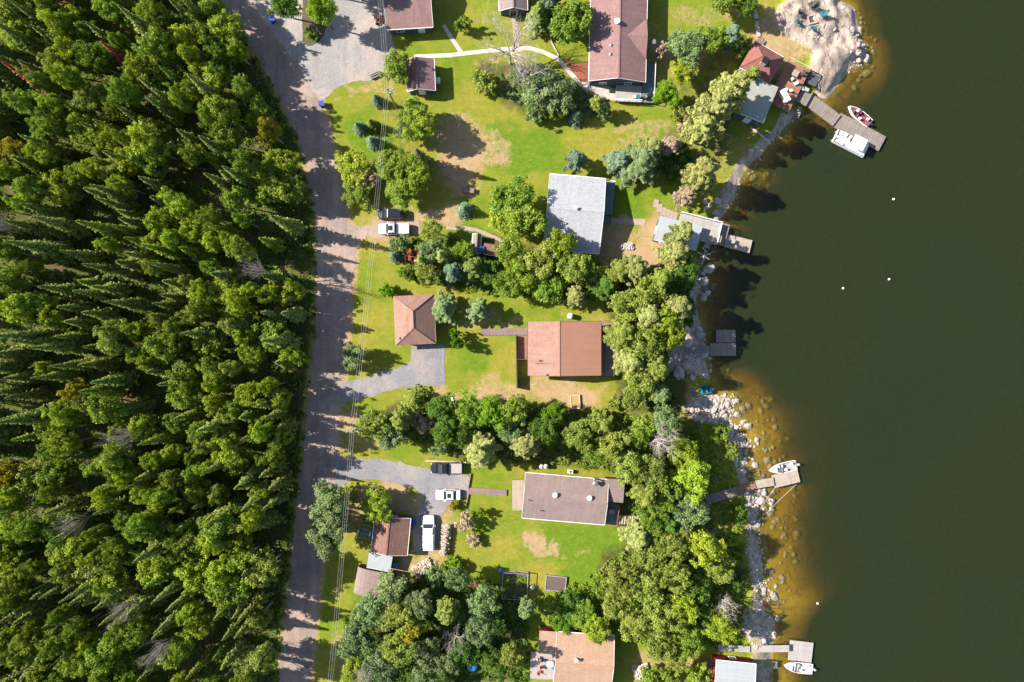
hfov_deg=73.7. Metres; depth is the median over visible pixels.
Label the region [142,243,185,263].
spruce tree
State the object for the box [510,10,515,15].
door
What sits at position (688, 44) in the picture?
leafy tree
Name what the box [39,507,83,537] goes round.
aspen tree
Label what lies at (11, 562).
aspen tree
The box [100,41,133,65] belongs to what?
spruce tree
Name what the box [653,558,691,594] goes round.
leafy tree
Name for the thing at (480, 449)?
tree
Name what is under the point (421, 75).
storage shed
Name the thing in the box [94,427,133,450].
dead tree
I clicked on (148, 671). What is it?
spruce tree
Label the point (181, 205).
aspen tree
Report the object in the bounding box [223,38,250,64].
aspen tree
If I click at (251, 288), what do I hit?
aspen tree
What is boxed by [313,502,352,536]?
leafy tree
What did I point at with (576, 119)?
spruce tree
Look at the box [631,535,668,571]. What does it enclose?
leafy tree
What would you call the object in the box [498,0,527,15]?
garden shed
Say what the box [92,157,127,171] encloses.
spruce tree
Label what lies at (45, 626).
spruce tree
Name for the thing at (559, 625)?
leafy tree
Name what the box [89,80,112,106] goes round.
aspen tree
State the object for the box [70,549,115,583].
aspen tree
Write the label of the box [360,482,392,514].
leafy tree
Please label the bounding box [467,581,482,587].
lumber pile
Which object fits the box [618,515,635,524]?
porch stairs
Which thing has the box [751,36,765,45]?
boardwalk steps
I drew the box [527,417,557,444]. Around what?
leafy tree
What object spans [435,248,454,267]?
spruce tree
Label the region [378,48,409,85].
leafy tree
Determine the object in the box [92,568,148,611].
spruce tree
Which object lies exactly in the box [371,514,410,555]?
workshop shed
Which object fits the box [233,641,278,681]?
aspen tree
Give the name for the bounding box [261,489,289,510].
spruce tree
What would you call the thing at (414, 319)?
hip roof garage
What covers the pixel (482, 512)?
leafy bush
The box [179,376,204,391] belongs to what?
aspen tree
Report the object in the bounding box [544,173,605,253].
grey roof house
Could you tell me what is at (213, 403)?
aspen tree
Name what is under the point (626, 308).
leafy tree
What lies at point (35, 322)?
spruce tree
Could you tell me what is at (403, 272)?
leafy bush
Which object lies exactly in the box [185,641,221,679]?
spruce tree
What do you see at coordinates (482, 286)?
thicket undergrowth
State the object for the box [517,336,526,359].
entry deck
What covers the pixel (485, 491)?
boardwalk
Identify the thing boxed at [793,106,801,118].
dock stairs
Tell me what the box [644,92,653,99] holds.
barbecue
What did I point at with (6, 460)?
spruce tree
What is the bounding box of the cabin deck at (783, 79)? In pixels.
[772,57,811,113]
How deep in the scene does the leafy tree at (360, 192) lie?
121.19 m
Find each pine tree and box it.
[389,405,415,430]
[432,289,457,325]
[441,261,464,288]
[459,254,484,285]
[461,296,491,323]
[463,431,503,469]
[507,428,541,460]
[541,0,560,20]
[562,150,587,173]
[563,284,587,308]
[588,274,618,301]
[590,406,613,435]
[601,149,629,178]
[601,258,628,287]
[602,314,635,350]
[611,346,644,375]
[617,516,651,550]
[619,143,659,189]
[619,253,648,288]
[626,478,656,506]
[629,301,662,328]
[637,137,662,163]
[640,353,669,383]
[645,383,671,405]
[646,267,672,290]
[652,241,689,271]
[656,509,679,537]
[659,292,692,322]
[661,220,694,248]
[672,187,694,211]
[677,155,718,194]
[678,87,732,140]
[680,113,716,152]
[718,24,740,56]
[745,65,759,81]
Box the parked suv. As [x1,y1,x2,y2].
[377,207,404,219]
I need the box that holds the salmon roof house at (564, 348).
[527,321,601,375]
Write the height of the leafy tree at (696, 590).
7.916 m
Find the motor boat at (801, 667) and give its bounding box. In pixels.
[783,661,815,673]
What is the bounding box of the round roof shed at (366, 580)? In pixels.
[353,563,394,597]
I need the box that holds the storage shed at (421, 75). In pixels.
[406,57,439,94]
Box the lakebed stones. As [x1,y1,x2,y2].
[709,9,876,621]
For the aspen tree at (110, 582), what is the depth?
115.67 m
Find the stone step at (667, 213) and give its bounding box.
[664,209,669,217]
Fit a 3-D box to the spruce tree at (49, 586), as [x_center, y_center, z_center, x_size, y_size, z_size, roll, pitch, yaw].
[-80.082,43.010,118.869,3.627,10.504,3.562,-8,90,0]
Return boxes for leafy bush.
[303,24,317,41]
[342,482,358,507]
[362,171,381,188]
[378,282,397,297]
[388,234,409,252]
[396,265,414,281]
[403,248,418,262]
[411,412,436,434]
[423,560,447,588]
[428,440,449,456]
[440,555,464,574]
[448,500,457,511]
[449,327,460,339]
[450,337,466,349]
[453,14,472,34]
[454,510,474,532]
[461,239,471,245]
[466,531,482,547]
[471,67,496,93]
[476,507,485,516]
[524,103,542,123]
[542,106,565,120]
[596,107,613,121]
[606,394,620,410]
[639,665,657,681]
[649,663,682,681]
[654,41,668,59]
[655,151,670,171]
[661,161,682,184]
[668,99,693,122]
[669,139,695,164]
[677,119,690,134]
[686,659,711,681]
[709,426,731,443]
[723,442,739,460]
[725,526,742,545]
[730,503,748,525]
[730,566,748,592]
[732,34,753,58]
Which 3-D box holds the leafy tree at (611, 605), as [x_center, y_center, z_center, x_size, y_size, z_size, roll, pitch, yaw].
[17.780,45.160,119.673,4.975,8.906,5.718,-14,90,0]
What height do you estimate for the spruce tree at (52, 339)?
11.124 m
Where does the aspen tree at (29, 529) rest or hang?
on the ground
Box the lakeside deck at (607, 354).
[601,322,614,375]
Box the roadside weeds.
[234,20,317,681]
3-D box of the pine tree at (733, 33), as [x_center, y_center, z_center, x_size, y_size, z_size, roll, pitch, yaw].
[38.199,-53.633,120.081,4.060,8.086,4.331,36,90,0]
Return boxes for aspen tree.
[0,0,32,24]
[0,16,35,49]
[0,129,14,141]
[0,136,33,161]
[0,156,18,186]
[0,161,25,179]
[0,187,42,213]
[0,201,21,213]
[0,225,25,235]
[0,240,39,261]
[0,267,36,295]
[0,292,35,323]
[0,462,36,485]
[0,479,25,499]
[0,496,37,522]
[0,514,41,540]
[0,515,25,548]
[0,529,17,557]
[0,547,34,577]
[0,567,49,603]
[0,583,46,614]
[0,625,23,652]
[0,625,58,667]
[2,87,59,117]
[8,257,57,275]
[10,456,49,496]
[11,516,48,543]
[12,174,48,200]
[14,0,36,12]
[14,65,71,98]
[14,558,49,579]
[17,290,58,314]
[17,613,46,640]
[21,138,71,164]
[24,115,66,143]
[24,660,59,681]
[26,106,76,138]
[28,0,62,7]
[29,361,57,374]
[30,481,81,504]
[32,460,80,486]
[33,418,86,443]
[33,441,51,459]
[33,627,70,662]
[34,8,84,42]
[35,0,58,17]
[35,92,72,116]
[36,46,80,76]
[37,299,76,330]
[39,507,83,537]
[40,522,78,554]
[41,168,85,204]
[41,399,88,430]
[42,60,86,90]
[44,532,95,565]
[44,670,75,681]
[45,431,98,456]
[45,598,87,625]
[48,560,83,588]
[50,450,81,468]
[52,34,85,66]
[52,611,102,643]
[52,644,97,678]
[56,377,90,400]
[58,4,85,22]
[63,161,99,188]
[64,624,111,659]
[64,645,98,676]
[66,111,97,144]
[70,39,119,75]
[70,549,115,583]
[71,84,111,121]
[72,20,99,43]
[72,393,112,411]
[76,157,104,178]
[76,523,112,544]
[76,546,106,566]
[76,636,127,675]
[79,453,113,477]
[84,389,131,423]
[84,628,127,665]
[87,122,121,150]
[87,486,126,509]
[87,544,137,577]
[87,668,120,681]
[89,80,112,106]
[89,567,135,598]
[91,0,132,27]
[91,236,130,253]
[92,317,139,356]
[93,41,121,64]
[93,162,135,182]
[97,442,141,473]
[101,95,131,119]
[101,531,132,553]
[103,76,153,113]
[104,610,144,636]
[105,30,135,54]
[105,174,145,194]
[106,420,131,442]
[106,472,121,489]
[110,128,138,145]
[110,466,150,490]
[111,506,138,530]
[111,612,160,651]
[112,645,143,680]
[113,144,144,176]
[116,318,156,342]
[117,66,150,90]
[118,666,149,681]
[122,511,172,543]
[123,50,164,86]
[123,544,145,565]
[124,343,149,363]
[125,120,176,164]
[126,146,171,177]
[127,413,163,437]
[129,481,160,504]
[131,24,183,69]
[132,2,167,33]
[134,353,158,373]
[135,485,179,508]
[135,552,170,585]
[136,0,171,26]
[136,50,173,84]
[137,115,174,144]
[137,258,174,276]
[138,227,162,250]
[138,450,162,469]
[142,205,179,233]
[143,312,171,328]
[143,330,188,363]
[143,502,169,519]
[146,516,183,550]
[149,549,179,576]
[153,353,184,368]
[154,468,184,493]
[156,185,199,219]
[156,631,195,669]
[157,443,188,465]
[158,228,191,251]
[158,320,190,346]
[161,352,201,387]
[162,82,199,112]
[162,412,190,433]
[163,540,192,563]
[165,385,203,409]
[167,21,205,56]
[170,305,205,330]
[170,669,196,681]
[172,555,212,596]
[174,522,205,562]
[175,0,195,9]
[175,598,207,625]
[176,43,203,66]
[177,142,210,165]
[177,274,197,288]
[178,214,203,240]
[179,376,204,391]
[179,461,206,485]
[180,72,204,101]
[180,477,210,503]
[182,10,211,36]
[183,607,218,639]
[184,449,203,465]
[185,296,225,318]
[185,419,213,442]
[186,278,219,300]
[187,25,217,52]
[188,59,228,95]
[189,203,228,230]
[191,330,225,359]
[191,456,216,474]
[192,435,211,454]
[195,354,229,383]
[196,102,223,137]
[196,512,212,535]
[197,0,228,22]
[197,529,226,558]
[198,228,225,253]
[199,258,222,275]
[200,666,233,681]
[201,380,232,394]
[201,505,245,546]
[202,38,232,66]
[202,93,244,138]
[202,393,227,417]
[202,553,235,585]
[202,576,227,601]
[206,431,244,463]
[207,6,245,48]
[207,483,231,505]
[208,59,234,82]
[209,277,242,299]
[213,572,252,612]
[214,124,245,154]
[217,312,250,337]
[218,360,251,376]
[219,188,248,210]
[219,230,233,245]
[219,399,245,426]
[220,234,258,261]
[221,149,258,178]
[221,288,258,317]
[222,86,246,106]
[222,445,255,475]
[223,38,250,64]
[223,530,253,559]
[224,542,261,574]
[229,667,256,681]
[230,325,257,353]
[231,73,259,103]
[231,212,258,228]
[232,380,266,407]
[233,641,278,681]
[236,503,265,534]
[237,341,267,368]
[238,281,263,297]
[244,546,281,587]
[245,109,260,128]
[246,601,272,627]
[247,479,272,502]
[248,415,278,442]
[249,95,276,121]
[251,317,289,352]
[253,149,285,187]
[253,447,285,467]
[255,188,274,204]
[255,284,281,303]
[256,116,283,149]
[256,376,284,395]
[257,169,293,202]
[263,387,293,409]
[267,148,299,174]
[267,430,295,449]
[275,277,305,306]
[276,177,305,203]
[278,343,310,366]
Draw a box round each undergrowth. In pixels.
[0,0,316,681]
[341,570,530,681]
[365,402,712,529]
[391,234,600,301]
[498,62,609,121]
[534,530,744,647]
[612,276,696,415]
[697,423,752,637]
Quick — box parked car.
[436,489,460,501]
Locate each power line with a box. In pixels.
[328,4,384,675]
[330,1,386,678]
[332,0,388,681]
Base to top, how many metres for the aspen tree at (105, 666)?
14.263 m
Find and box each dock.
[709,343,735,355]
[714,330,734,341]
[723,234,751,252]
[770,469,799,487]
[786,638,813,662]
[831,113,885,151]
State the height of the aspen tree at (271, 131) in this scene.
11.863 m
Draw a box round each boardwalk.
[468,488,506,495]
[481,328,526,334]
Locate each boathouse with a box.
[652,216,702,250]
[710,654,755,681]
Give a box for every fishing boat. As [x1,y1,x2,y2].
[768,460,799,472]
[848,106,873,126]
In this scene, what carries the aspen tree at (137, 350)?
on the ground
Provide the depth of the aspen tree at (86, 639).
115.75 m
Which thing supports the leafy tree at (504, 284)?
on the ground
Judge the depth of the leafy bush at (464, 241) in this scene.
121.80 m
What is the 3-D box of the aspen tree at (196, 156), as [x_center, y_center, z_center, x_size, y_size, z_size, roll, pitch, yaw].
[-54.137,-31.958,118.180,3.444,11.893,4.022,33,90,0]
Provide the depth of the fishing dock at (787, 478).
124.37 m
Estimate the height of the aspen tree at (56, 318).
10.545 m
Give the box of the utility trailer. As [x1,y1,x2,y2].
[357,521,370,538]
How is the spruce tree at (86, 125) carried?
on the ground
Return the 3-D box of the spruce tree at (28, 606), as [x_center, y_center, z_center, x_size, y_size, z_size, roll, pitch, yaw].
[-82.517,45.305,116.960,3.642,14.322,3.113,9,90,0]
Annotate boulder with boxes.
[673,365,684,377]
[681,325,689,332]
[682,360,690,368]
[683,338,691,346]
[692,401,698,406]
[694,330,701,338]
[695,325,702,330]
[697,349,709,358]
[698,265,705,275]
[699,276,708,285]
[699,293,706,301]
[703,372,708,377]
[705,262,714,273]
[712,209,718,215]
[713,197,720,203]
[748,631,754,637]
[756,497,764,504]
[807,0,816,8]
[813,1,820,8]
[855,49,861,55]
[863,54,869,62]
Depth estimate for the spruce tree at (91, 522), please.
119.90 m
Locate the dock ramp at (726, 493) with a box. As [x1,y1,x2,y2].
[705,487,737,503]
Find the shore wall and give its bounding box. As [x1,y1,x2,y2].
[750,127,770,144]
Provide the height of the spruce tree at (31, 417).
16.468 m
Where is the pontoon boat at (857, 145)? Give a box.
[830,129,869,157]
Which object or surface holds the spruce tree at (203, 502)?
on the ground
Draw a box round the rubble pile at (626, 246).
[619,242,633,249]
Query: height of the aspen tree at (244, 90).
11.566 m
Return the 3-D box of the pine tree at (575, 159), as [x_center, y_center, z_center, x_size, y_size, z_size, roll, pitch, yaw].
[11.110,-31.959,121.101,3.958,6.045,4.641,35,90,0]
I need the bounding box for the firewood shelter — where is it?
[483,243,498,255]
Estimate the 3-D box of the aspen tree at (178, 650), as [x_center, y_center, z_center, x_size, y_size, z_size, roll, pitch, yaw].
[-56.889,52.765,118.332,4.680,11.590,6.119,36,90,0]
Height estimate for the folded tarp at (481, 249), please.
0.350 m
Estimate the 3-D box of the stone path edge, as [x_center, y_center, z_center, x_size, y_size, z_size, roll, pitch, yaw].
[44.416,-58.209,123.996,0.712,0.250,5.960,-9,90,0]
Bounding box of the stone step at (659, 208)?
[656,204,662,212]
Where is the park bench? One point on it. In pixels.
(375, 76)
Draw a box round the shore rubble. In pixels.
[683,26,867,649]
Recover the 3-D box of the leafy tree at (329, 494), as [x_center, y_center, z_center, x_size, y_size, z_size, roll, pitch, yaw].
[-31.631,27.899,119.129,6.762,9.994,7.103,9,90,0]
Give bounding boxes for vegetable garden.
[501,570,528,599]
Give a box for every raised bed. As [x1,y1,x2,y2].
[544,574,566,591]
[570,395,580,408]
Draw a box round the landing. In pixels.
[716,223,729,246]
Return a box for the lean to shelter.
[366,551,393,571]
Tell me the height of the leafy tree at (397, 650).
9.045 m
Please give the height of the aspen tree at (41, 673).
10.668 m
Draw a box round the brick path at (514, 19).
[512,16,518,46]
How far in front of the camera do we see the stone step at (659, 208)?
123.99 m
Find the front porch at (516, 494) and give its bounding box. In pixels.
[512,480,523,509]
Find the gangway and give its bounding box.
[806,94,840,127]
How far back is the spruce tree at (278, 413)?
119.23 m
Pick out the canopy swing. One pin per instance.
(784, 96)
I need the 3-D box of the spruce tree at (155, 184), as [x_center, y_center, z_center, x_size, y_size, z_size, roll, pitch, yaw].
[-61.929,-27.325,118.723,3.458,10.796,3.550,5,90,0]
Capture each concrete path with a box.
[414,46,581,86]
[442,24,461,51]
[611,218,645,225]
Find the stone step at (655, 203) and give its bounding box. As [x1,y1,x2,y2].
[653,199,658,207]
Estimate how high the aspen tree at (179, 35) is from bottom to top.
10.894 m
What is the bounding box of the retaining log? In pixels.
[426,460,465,462]
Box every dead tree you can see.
[0,210,20,234]
[52,511,91,540]
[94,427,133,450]
[101,599,138,628]
[135,626,185,670]
[239,251,269,279]
[350,662,384,681]
[439,625,465,657]
[474,7,548,73]
[509,38,552,95]
[649,419,682,467]
[714,593,741,622]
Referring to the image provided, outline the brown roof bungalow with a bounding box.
[522,472,624,524]
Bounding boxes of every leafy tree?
[266,0,302,18]
[305,0,337,28]
[305,518,343,561]
[309,480,347,520]
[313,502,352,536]
[334,148,369,187]
[336,618,374,660]
[340,178,370,208]
[340,656,365,681]
[341,343,369,371]
[349,592,385,628]
[356,407,391,439]
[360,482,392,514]
[360,643,399,681]
[366,503,393,523]
[368,569,407,609]
[375,148,410,179]
[377,421,406,451]
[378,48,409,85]
[378,599,417,634]
[380,631,421,668]
[384,178,418,211]
[393,120,414,140]
[394,153,431,194]
[396,95,433,124]
[398,619,425,643]
[401,588,433,619]
[402,109,436,143]
[409,637,440,670]
[409,661,440,681]
[414,239,443,262]
[414,261,441,286]
[420,215,442,240]
[424,391,455,420]
[430,415,458,444]
[433,649,460,675]
[442,565,470,591]
[448,388,483,427]
[449,416,476,448]
[450,241,473,261]
[451,638,481,667]
[463,608,498,648]
[466,584,501,617]
[475,260,500,284]
[475,395,507,431]
[478,645,504,674]
[486,175,535,220]
[488,198,516,235]
[490,270,523,299]
[491,235,524,267]
[497,416,525,443]
[500,196,548,245]
[501,393,528,425]
[505,254,539,293]
[511,64,531,92]
[517,241,561,279]
[521,62,559,108]
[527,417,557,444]
[528,268,567,303]
[531,591,563,625]
[536,400,566,427]
[542,227,578,261]
[544,75,576,115]
[548,0,593,45]
[551,615,573,635]
[553,252,591,284]
[554,589,583,620]
[562,415,598,451]
[571,598,596,630]
[581,441,607,467]
[582,614,609,645]
[585,260,604,286]
[594,427,631,464]
[601,585,630,619]
[606,559,641,600]
[607,288,641,322]
[614,449,648,486]
[617,604,652,641]
[621,371,656,400]
[621,390,646,411]
[623,413,654,449]
[626,324,664,361]
[629,273,669,307]
[629,566,664,610]
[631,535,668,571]
[636,505,670,538]
[638,451,667,492]
[644,630,677,662]
[645,602,686,639]
[651,303,677,334]
[652,78,680,105]
[652,403,679,437]
[653,474,681,513]
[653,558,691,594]
[655,321,686,350]
[658,528,692,564]
[664,643,689,672]
[665,270,689,297]
[665,593,700,625]
[666,27,706,69]
[666,434,699,467]
[667,459,710,504]
[670,55,697,85]
[671,490,709,530]
[672,255,704,289]
[676,625,706,659]
[682,569,710,605]
[687,529,728,567]
[692,601,718,629]
[698,24,729,54]
[704,554,736,584]
[704,608,738,645]
[708,70,750,113]
[710,0,743,14]
[732,0,758,17]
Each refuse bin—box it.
[268,15,274,23]
[318,100,324,107]
[392,562,397,568]
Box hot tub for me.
[804,69,821,89]
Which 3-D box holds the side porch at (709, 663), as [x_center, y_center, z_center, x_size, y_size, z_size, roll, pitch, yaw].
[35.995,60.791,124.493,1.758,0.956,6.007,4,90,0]
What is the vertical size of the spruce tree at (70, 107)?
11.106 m
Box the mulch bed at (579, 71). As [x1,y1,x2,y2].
[561,59,588,81]
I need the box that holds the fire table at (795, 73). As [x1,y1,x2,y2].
[790,69,799,76]
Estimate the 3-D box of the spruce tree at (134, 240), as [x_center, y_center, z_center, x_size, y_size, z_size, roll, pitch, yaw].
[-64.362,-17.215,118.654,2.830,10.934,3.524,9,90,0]
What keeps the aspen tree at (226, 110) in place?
on the ground
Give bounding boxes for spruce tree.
[0,22,57,64]
[0,55,29,70]
[0,67,22,88]
[0,90,23,113]
[0,103,21,122]
[0,122,15,136]
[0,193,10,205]
[0,327,64,344]
[0,344,44,363]
[0,359,33,375]
[0,381,36,395]
[0,402,62,425]
[0,408,39,420]
[0,422,22,430]
[0,425,28,445]
[0,458,7,466]
[0,591,62,623]
[0,615,8,627]
[0,663,24,681]
[0,668,6,678]
[1,61,61,95]
[1,219,58,240]
[2,664,29,681]
[3,368,46,383]
[4,239,77,264]
[4,385,57,402]
[9,0,49,30]
[9,329,48,350]
[10,429,47,441]
[11,155,60,178]
[12,595,64,624]
[14,280,31,293]
[14,653,57,681]
[17,59,64,87]
[18,134,70,160]
[19,202,74,219]
[25,318,70,330]
[27,0,59,11]
[27,340,90,355]
[30,216,91,238]
[30,368,84,382]
[30,579,63,599]
[31,24,60,50]
[32,187,83,208]
[35,328,78,343]
[37,282,93,301]
[38,576,73,599]
[39,228,73,241]
[42,602,78,628]
[43,487,95,514]
[47,356,98,371]
[51,516,100,539]
[55,330,94,343]
[55,624,104,661]
[57,299,104,315]
[58,575,100,603]
[59,248,105,263]
[61,578,88,592]
[62,0,80,6]
[63,314,104,334]
[64,103,109,126]
[67,445,104,460]
[67,586,101,605]
[72,288,119,303]
[75,220,133,244]
[77,274,115,288]
[78,354,121,374]
[78,384,127,396]
[79,121,120,146]
[81,262,128,278]
[81,305,125,321]
[81,673,90,681]
[82,588,106,605]
[83,187,119,211]
[83,342,107,352]
[85,21,132,54]
[87,489,127,510]
[89,184,141,207]
[90,370,139,387]
[91,281,132,298]
[92,118,125,130]
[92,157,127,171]
[92,492,136,514]
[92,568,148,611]
[94,197,138,211]
[95,322,130,332]
[98,593,139,626]
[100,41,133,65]
[101,150,145,175]
[104,296,154,313]
[112,224,150,237]
[112,270,143,282]
[115,105,148,125]
[115,257,145,274]
[116,209,148,218]
[117,0,137,15]
[117,4,170,38]
[118,216,152,234]
[119,395,155,416]
[119,590,153,619]
[123,236,157,254]
[123,250,163,262]
[124,477,158,488]
[127,582,169,615]
[131,425,166,441]
[132,530,184,562]
[134,460,177,480]
[137,430,189,444]
[137,650,167,681]
[138,176,178,194]
[139,77,174,103]
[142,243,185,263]
[143,557,183,588]
[144,95,183,125]
[145,365,173,378]
[146,515,175,535]
[147,261,190,274]
[149,28,185,63]
[149,195,169,211]
[151,87,191,116]
[151,576,183,603]
[151,606,180,639]
[152,299,186,313]
[153,598,195,633]
[157,376,180,388]
[158,65,192,95]
[159,292,189,302]
[162,277,195,293]
[165,580,205,611]
[167,142,199,168]
[168,497,196,512]
[169,0,190,23]
[174,406,205,420]
[176,128,209,149]
[176,508,209,530]
[179,243,216,263]
[180,325,224,339]
[181,0,208,25]
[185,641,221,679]
[187,74,238,105]
[192,494,209,508]
[196,413,240,434]
[198,135,233,165]
[201,150,229,170]
[201,462,225,472]
[203,172,237,194]
[205,223,241,235]
[205,492,248,525]
[205,498,232,520]
[210,267,246,287]
[212,633,235,660]
[213,603,237,620]
[219,170,247,188]
[220,635,256,669]
[221,165,260,191]
[221,613,248,640]
[228,508,267,533]
[231,589,259,619]
[232,185,261,203]
[233,466,271,489]
[234,615,250,638]
[237,589,273,622]
[239,406,269,423]
[241,490,274,510]
[241,544,273,575]
[242,432,252,439]
[247,461,268,474]
[254,506,286,530]
[255,396,281,409]
[258,236,286,254]
[259,456,288,477]
[261,268,285,286]
[261,306,288,325]
[261,331,303,349]
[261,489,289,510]
[264,406,288,419]
[268,468,296,490]
[270,214,304,239]
[275,358,300,370]
[275,412,300,431]
[281,305,311,324]
[352,121,368,136]
[365,135,381,151]
[366,118,379,133]
[371,94,385,109]
[388,251,402,264]
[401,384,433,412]
[412,148,434,169]
[414,255,424,267]
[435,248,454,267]
[455,201,473,220]
[523,0,551,36]
[567,110,584,128]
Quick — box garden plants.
[503,573,527,596]
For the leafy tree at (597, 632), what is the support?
on the ground
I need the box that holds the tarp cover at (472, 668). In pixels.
[467,663,477,671]
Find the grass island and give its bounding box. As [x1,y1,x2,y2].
[302,0,326,45]
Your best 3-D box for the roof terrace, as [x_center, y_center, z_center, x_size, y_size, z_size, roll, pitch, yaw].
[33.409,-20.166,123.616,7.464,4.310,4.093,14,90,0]
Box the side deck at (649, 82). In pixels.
[642,61,655,103]
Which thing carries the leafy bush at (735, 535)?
on the ground
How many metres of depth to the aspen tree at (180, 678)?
116.31 m
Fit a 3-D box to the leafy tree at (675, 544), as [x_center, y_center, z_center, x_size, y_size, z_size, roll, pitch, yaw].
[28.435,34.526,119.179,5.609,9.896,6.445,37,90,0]
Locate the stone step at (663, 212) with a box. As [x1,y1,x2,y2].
[660,207,666,215]
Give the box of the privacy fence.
[515,336,516,387]
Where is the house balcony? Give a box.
[604,180,615,215]
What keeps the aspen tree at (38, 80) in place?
on the ground
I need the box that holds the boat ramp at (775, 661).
[763,660,776,667]
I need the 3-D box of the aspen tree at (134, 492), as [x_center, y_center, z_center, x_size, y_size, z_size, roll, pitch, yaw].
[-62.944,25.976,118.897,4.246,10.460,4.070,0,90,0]
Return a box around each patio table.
[547,660,552,666]
[708,233,721,243]
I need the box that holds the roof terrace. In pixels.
[679,211,722,245]
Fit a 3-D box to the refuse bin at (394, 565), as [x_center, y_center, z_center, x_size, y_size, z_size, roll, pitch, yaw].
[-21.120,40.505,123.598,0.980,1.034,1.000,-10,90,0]
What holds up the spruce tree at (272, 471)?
on the ground
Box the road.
[221,0,356,681]
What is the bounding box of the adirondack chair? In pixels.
[819,10,827,17]
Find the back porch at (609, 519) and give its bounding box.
[605,502,619,526]
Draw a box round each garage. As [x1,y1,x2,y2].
[383,0,432,34]
[393,294,435,344]
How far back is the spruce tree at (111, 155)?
115.21 m
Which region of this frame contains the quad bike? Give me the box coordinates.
[374,15,384,24]
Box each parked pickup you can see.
[379,222,409,235]
[421,515,435,550]
[431,461,462,474]
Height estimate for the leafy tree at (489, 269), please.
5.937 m
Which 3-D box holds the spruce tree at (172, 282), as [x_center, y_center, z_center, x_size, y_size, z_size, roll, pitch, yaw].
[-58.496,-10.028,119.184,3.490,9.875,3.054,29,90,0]
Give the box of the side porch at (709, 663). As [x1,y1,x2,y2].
[705,659,711,681]
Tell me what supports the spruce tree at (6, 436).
on the ground
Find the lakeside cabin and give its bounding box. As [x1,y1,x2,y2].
[738,40,784,84]
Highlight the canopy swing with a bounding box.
[777,88,790,105]
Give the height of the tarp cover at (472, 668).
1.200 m
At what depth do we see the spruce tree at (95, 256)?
119.49 m
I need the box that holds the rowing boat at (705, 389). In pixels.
[689,385,714,394]
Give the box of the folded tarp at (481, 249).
[479,246,484,251]
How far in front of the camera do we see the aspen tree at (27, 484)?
116.48 m
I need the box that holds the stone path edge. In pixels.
[753,9,760,36]
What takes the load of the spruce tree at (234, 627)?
on the ground
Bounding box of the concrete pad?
[580,82,614,100]
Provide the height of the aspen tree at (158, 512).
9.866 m
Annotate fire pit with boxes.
[807,14,817,24]
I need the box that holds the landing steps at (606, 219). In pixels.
[603,216,609,222]
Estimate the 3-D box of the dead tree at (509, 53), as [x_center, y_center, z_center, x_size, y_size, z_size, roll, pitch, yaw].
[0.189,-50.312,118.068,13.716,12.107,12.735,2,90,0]
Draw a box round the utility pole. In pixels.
[381,88,397,109]
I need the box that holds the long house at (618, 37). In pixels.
[588,0,647,85]
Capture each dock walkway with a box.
[685,345,709,352]
[718,644,749,652]
[750,641,788,651]
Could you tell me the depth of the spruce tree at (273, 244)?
119.88 m
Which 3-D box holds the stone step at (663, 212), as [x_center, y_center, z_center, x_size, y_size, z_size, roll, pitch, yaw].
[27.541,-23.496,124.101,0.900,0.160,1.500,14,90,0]
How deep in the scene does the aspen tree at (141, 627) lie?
115.33 m
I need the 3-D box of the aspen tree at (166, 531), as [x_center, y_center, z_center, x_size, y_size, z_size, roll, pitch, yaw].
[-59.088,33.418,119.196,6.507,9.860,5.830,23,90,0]
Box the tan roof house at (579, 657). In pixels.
[538,625,614,681]
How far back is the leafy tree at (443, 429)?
118.03 m
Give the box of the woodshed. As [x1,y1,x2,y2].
[472,233,481,253]
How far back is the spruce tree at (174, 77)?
115.58 m
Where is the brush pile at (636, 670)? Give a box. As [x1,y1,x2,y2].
[632,663,648,679]
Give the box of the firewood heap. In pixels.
[411,557,432,578]
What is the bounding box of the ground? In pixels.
[0,0,1023,681]
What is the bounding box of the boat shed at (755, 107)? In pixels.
[733,79,777,126]
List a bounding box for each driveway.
[335,452,470,551]
[339,344,444,402]
[345,220,419,249]
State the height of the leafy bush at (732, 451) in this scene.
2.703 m
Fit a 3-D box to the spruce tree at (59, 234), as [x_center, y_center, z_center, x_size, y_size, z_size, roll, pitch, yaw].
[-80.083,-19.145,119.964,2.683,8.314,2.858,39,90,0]
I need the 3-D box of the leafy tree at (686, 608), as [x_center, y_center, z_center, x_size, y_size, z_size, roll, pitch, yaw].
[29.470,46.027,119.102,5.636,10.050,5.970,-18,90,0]
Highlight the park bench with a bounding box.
[370,71,379,79]
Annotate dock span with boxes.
[736,480,755,494]
[753,477,773,488]
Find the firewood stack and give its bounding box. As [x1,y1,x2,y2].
[439,524,452,555]
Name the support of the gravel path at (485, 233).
on the ground
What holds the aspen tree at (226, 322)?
on the ground
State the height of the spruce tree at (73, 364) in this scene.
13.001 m
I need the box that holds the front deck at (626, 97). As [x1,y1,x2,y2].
[615,85,641,102]
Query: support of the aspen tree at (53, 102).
on the ground
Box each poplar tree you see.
[434,595,460,625]
[499,635,522,665]
[518,594,535,619]
[589,95,603,111]
[660,135,681,156]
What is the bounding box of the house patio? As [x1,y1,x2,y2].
[530,651,554,679]
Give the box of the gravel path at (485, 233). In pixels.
[446,226,503,241]
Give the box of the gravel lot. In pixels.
[249,0,395,100]
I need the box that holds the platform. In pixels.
[793,91,812,107]
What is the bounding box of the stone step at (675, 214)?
[672,212,677,219]

